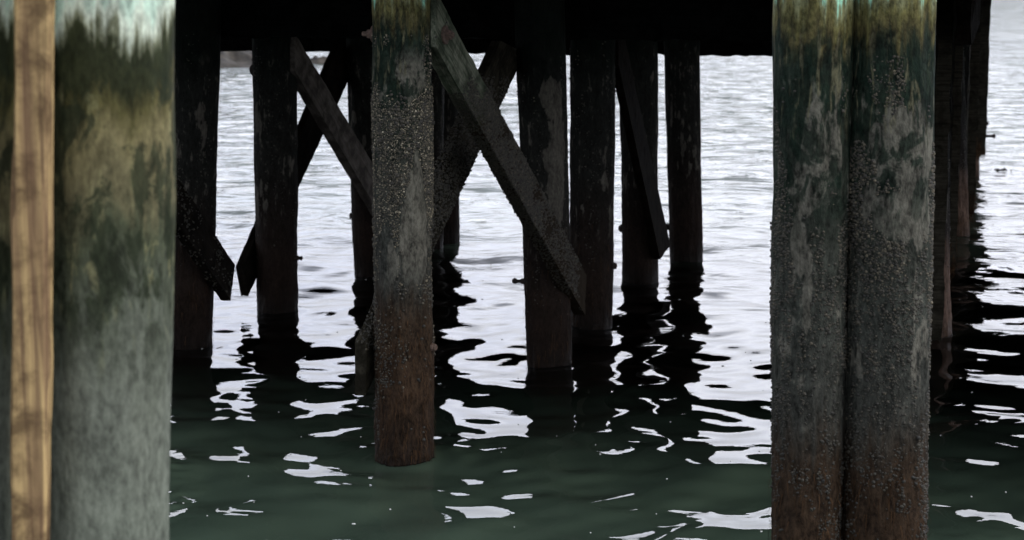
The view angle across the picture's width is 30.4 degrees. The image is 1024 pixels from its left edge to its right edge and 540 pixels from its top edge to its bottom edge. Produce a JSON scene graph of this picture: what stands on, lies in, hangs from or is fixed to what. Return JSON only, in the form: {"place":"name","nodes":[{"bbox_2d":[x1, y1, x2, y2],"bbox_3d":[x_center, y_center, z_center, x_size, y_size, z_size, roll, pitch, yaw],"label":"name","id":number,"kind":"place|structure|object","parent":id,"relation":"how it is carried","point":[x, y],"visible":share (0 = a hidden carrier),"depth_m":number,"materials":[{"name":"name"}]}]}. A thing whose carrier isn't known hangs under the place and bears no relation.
{"place":"outdoors","nodes":[
{"label":"outdoors","id":0,"kind":"place"},
{"bbox_2d":[220,51,251,67],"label":"shore","id":1,"kind":"structure","parent":0,"point":[235,59],"depth_m":60.45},
{"bbox_2d":[310,56,326,63],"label":"exposed rock","id":2,"kind":"object","parent":1,"relation":"on","point":[318,60],"visible":0.2,"depth_m":62.13,"materials":[{"name":"grey stone"}]},
{"bbox_2d":[169,0,1023,539],"bbox_3d":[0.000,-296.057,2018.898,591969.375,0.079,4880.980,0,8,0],"label":"water","id":3,"kind":"structure","parent":0,"point":[699,436],"depth_m":11.51,"materials":[{"name":"liquid"}]},
{"bbox_2d":[0,0,14,539],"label":"pier pile","id":4,"kind":"object","parent":3,"relation":"in","point":[7,79],"visible":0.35,"depth_m":3.85,"materials":[{"name":"brown wood"}]},
{"bbox_2d":[10,0,54,539],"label":"wood batten","id":5,"kind":"object","parent":4,"relation":"attached to","point":[31,224],"visible":1,"depth_m":3.79,"materials":[{"name":"brown wood"}]},
{"bbox_2d":[50,0,175,539],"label":"pier pile","id":6,"kind":"object","parent":3,"relation":"in","point":[114,196],"visible":0.79,"depth_m":3.89,"materials":[{"name":"grey wood"}]},
{"bbox_2d":[173,0,221,349],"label":"pier pile","id":7,"kind":"object","parent":3,"relation":"in","point":[197,41],"visible":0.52,"depth_m":12.44,"materials":[{"name":"brown wood"}]},
{"bbox_2d":[175,176,234,300],"bbox_3d":[-2.240,-0.685,11.481,0.090,0.265,3.142,2,-29,15],"label":"cross brace","id":8,"kind":"object","parent":7,"relation":"attached to","point":[202,245],"visible":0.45,"depth_m":12.29,"materials":[{"name":"brown wood"}]},
{"bbox_2d":[221,0,772,41],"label":"cap beam","id":9,"kind":"structure","parent":7,"relation":"attached to","point":[707,20],"depth_m":11.98,"materials":[{"name":"black wood"}]},
{"bbox_2d":[249,37,302,313],"bbox_3d":[-1.745,-0.455,14.017,0.342,3.320,0.338,-6,11,-37],"label":"pier pile","id":10,"kind":"object","parent":3,"relation":"in","point":[275,104],"visible":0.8,"depth_m":13.86,"materials":[{"name":"wood"}]},
{"bbox_2d":[236,41,346,295],"bbox_3d":[-1.688,-0.900,14.773,0.066,0.358,2.743,3,46,17],"label":"cross brace","id":11,"kind":"object","parent":10,"relation":"attached to","point":[333,73],"visible":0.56,"depth_m":14.90,"materials":[{"name":"brown wood"}]},
{"bbox_2d":[290,37,372,214],"bbox_3d":[-1.304,-0.990,14.829,0.085,0.279,2.701,3,-29,18],"label":"cross brace","id":12,"kind":"object","parent":10,"relation":"attached to","point":[345,144],"visible":0.81,"depth_m":14.48,"materials":[{"name":"brown wood"}]},
{"bbox_2d":[346,38,373,277],"bbox_3d":[-1.200,-0.712,15.755,0.358,3.320,0.324,0,8,0],"label":"pier pile","id":13,"kind":"object","parent":3,"relation":"in","point":[359,68],"visible":0.32,"depth_m":15.56,"materials":[{"name":"wood"}]},
{"bbox_2d":[362,0,437,466],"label":"pier pile","id":14,"kind":"object","parent":3,"relation":"in","point":[398,33],"visible":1,"depth_m":9.36,"materials":[{"name":"wood"}]},
{"bbox_2d":[355,41,516,395],"bbox_3d":[-0.380,-0.500,10.635,0.078,0.349,3.262,3,39,17],"label":"cross brace","id":15,"kind":"object","parent":14,"relation":"attached to","point":[458,155],"visible":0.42,"depth_m":10.70,"materials":[{"name":"brown wood"}]},
{"bbox_2d":[431,0,586,315],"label":"cross brace","id":16,"kind":"object","parent":14,"relation":"attached to","point":[468,92],"visible":0.99,"depth_m":10.45,"materials":[{"name":"wood"}]},
{"bbox_2d":[432,66,443,248],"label":"pier pile","id":17,"kind":"object","parent":3,"relation":"in","point":[438,104],"visible":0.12,"depth_m":17.23,"materials":[{"name":"black wood"}]},
{"bbox_2d":[443,88,459,243],"bbox_3d":[-0.656,-1.039,17.967,0.328,3.320,0.323,0,8,0],"label":"pier pile","id":18,"kind":"object","parent":3,"relation":"in","point":[451,228],"visible":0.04,"depth_m":17.91,"materials":[{"name":"brown wood"}]},
{"bbox_2d":[220,37,771,56],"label":"cap beam","id":19,"kind":"structure","parent":18,"relation":"attached to","point":[723,48],"depth_m":17.72,"materials":[{"name":"black wood"}]},
{"bbox_2d":[512,0,572,368],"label":"pier pile","id":20,"kind":"object","parent":3,"relation":"in","point":[541,75],"visible":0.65,"depth_m":11.78,"materials":[{"name":"wood"}]},
{"bbox_2d":[569,39,616,330],"bbox_3d":[0.572,-0.359,13.370,0.349,3.320,0.339,0,8,0],"label":"pier pile","id":21,"kind":"object","parent":3,"relation":"in","point":[592,117],"visible":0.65,"depth_m":13.20,"materials":[{"name":"wood"}]},
{"bbox_2d":[615,40,669,258],"bbox_3d":[0.993,-0.878,14.449,0.066,0.388,3.234,2,-31,13],"label":"cross brace","id":22,"kind":"object","parent":21,"relation":"attached to","point":[643,170],"visible":0.93,"depth_m":14.27,"materials":[{"name":"black wood"}]},
{"bbox_2d":[618,40,658,284],"bbox_3d":[1.041,-0.666,15.444,0.372,3.320,0.322,0,8,0],"label":"pier pile","id":23,"kind":"object","parent":3,"relation":"in","point":[639,265],"visible":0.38,"depth_m":15.32,"materials":[{"name":"wood"}]},
{"bbox_2d":[664,40,702,262],"bbox_3d":[1.524,-0.853,16.711,0.429,3.320,0.323,0,8,0],"label":"pier pile","id":24,"kind":"object","parent":3,"relation":"in","point":[684,226],"visible":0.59,"depth_m":16.56,"materials":[{"name":"wood"}]},
{"bbox_2d":[767,0,854,539],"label":"pier pile","id":25,"kind":"object","parent":3,"relation":"in","point":[812,48],"visible":1,"depth_m":6.32,"materials":[{"name":"wood"}]},
{"bbox_2d":[841,0,936,539],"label":"pier pile","id":26,"kind":"object","parent":3,"relation":"in","point":[890,286],"visible":0.85,"depth_m":6.31,"materials":[{"name":"grey wood"}]},
{"bbox_2d":[936,5,952,337],"bbox_3d":[2.876,-0.305,13.003,0.455,3.320,0.336,0,8,0],"label":"pier pile","id":27,"kind":"object","parent":3,"relation":"in","point":[947,326],"visible":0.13,"depth_m":12.96,"materials":[{"name":"brown wood"}]},
{"bbox_2d":[949,3,969,236],"bbox_3d":[4.267,-1.091,18.321,0.533,3.320,0.339,0,8,0],"label":"pier pile","id":28,"kind":"object","parent":3,"relation":"in","point":[963,228],"visible":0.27,"depth_m":18.23,"materials":[{"name":"black wood"}]},
{"bbox_2d":[964,45,979,177],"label":"pier pile","id":29,"kind":"object","parent":3,"relation":"in","point":[966,62],"visible":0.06,"depth_m":23.87,"materials":[{"name":"black wood"}]},
{"bbox_2d":[954,0,982,45],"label":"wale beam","id":30,"kind":"structure","parent":29,"relation":"attached to","point":[967,15],"depth_m":11.80,"materials":[{"name":"black wood"}]},
{"bbox_2d":[930,0,953,341],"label":"fender board","id":31,"kind":"object","parent":30,"relation":"hanging from","point":[943,48],"visible":0.81,"depth_m":12.54,"materials":[{"name":"brown wood"}]},
{"bbox_2d":[949,0,963,279],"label":"fender board","id":32,"kind":"object","parent":30,"relation":"hanging from","point":[956,97],"visible":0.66,"depth_m":14.49,"materials":[{"name":"black wood"}]},
{"bbox_2d":[966,0,981,219],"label":"fender board","id":33,"kind":"object","parent":30,"relation":"hanging from","point":[972,99],"visible":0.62,"depth_m":19.43,"materials":[{"name":"black wood"}]},
{"bbox_2d":[976,0,995,162],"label":"fender board","id":34,"kind":"object","parent":30,"relation":"hanging from","point":[982,135],"visible":0.84,"depth_m":23.59,"materials":[{"name":"wood"}]}
]}

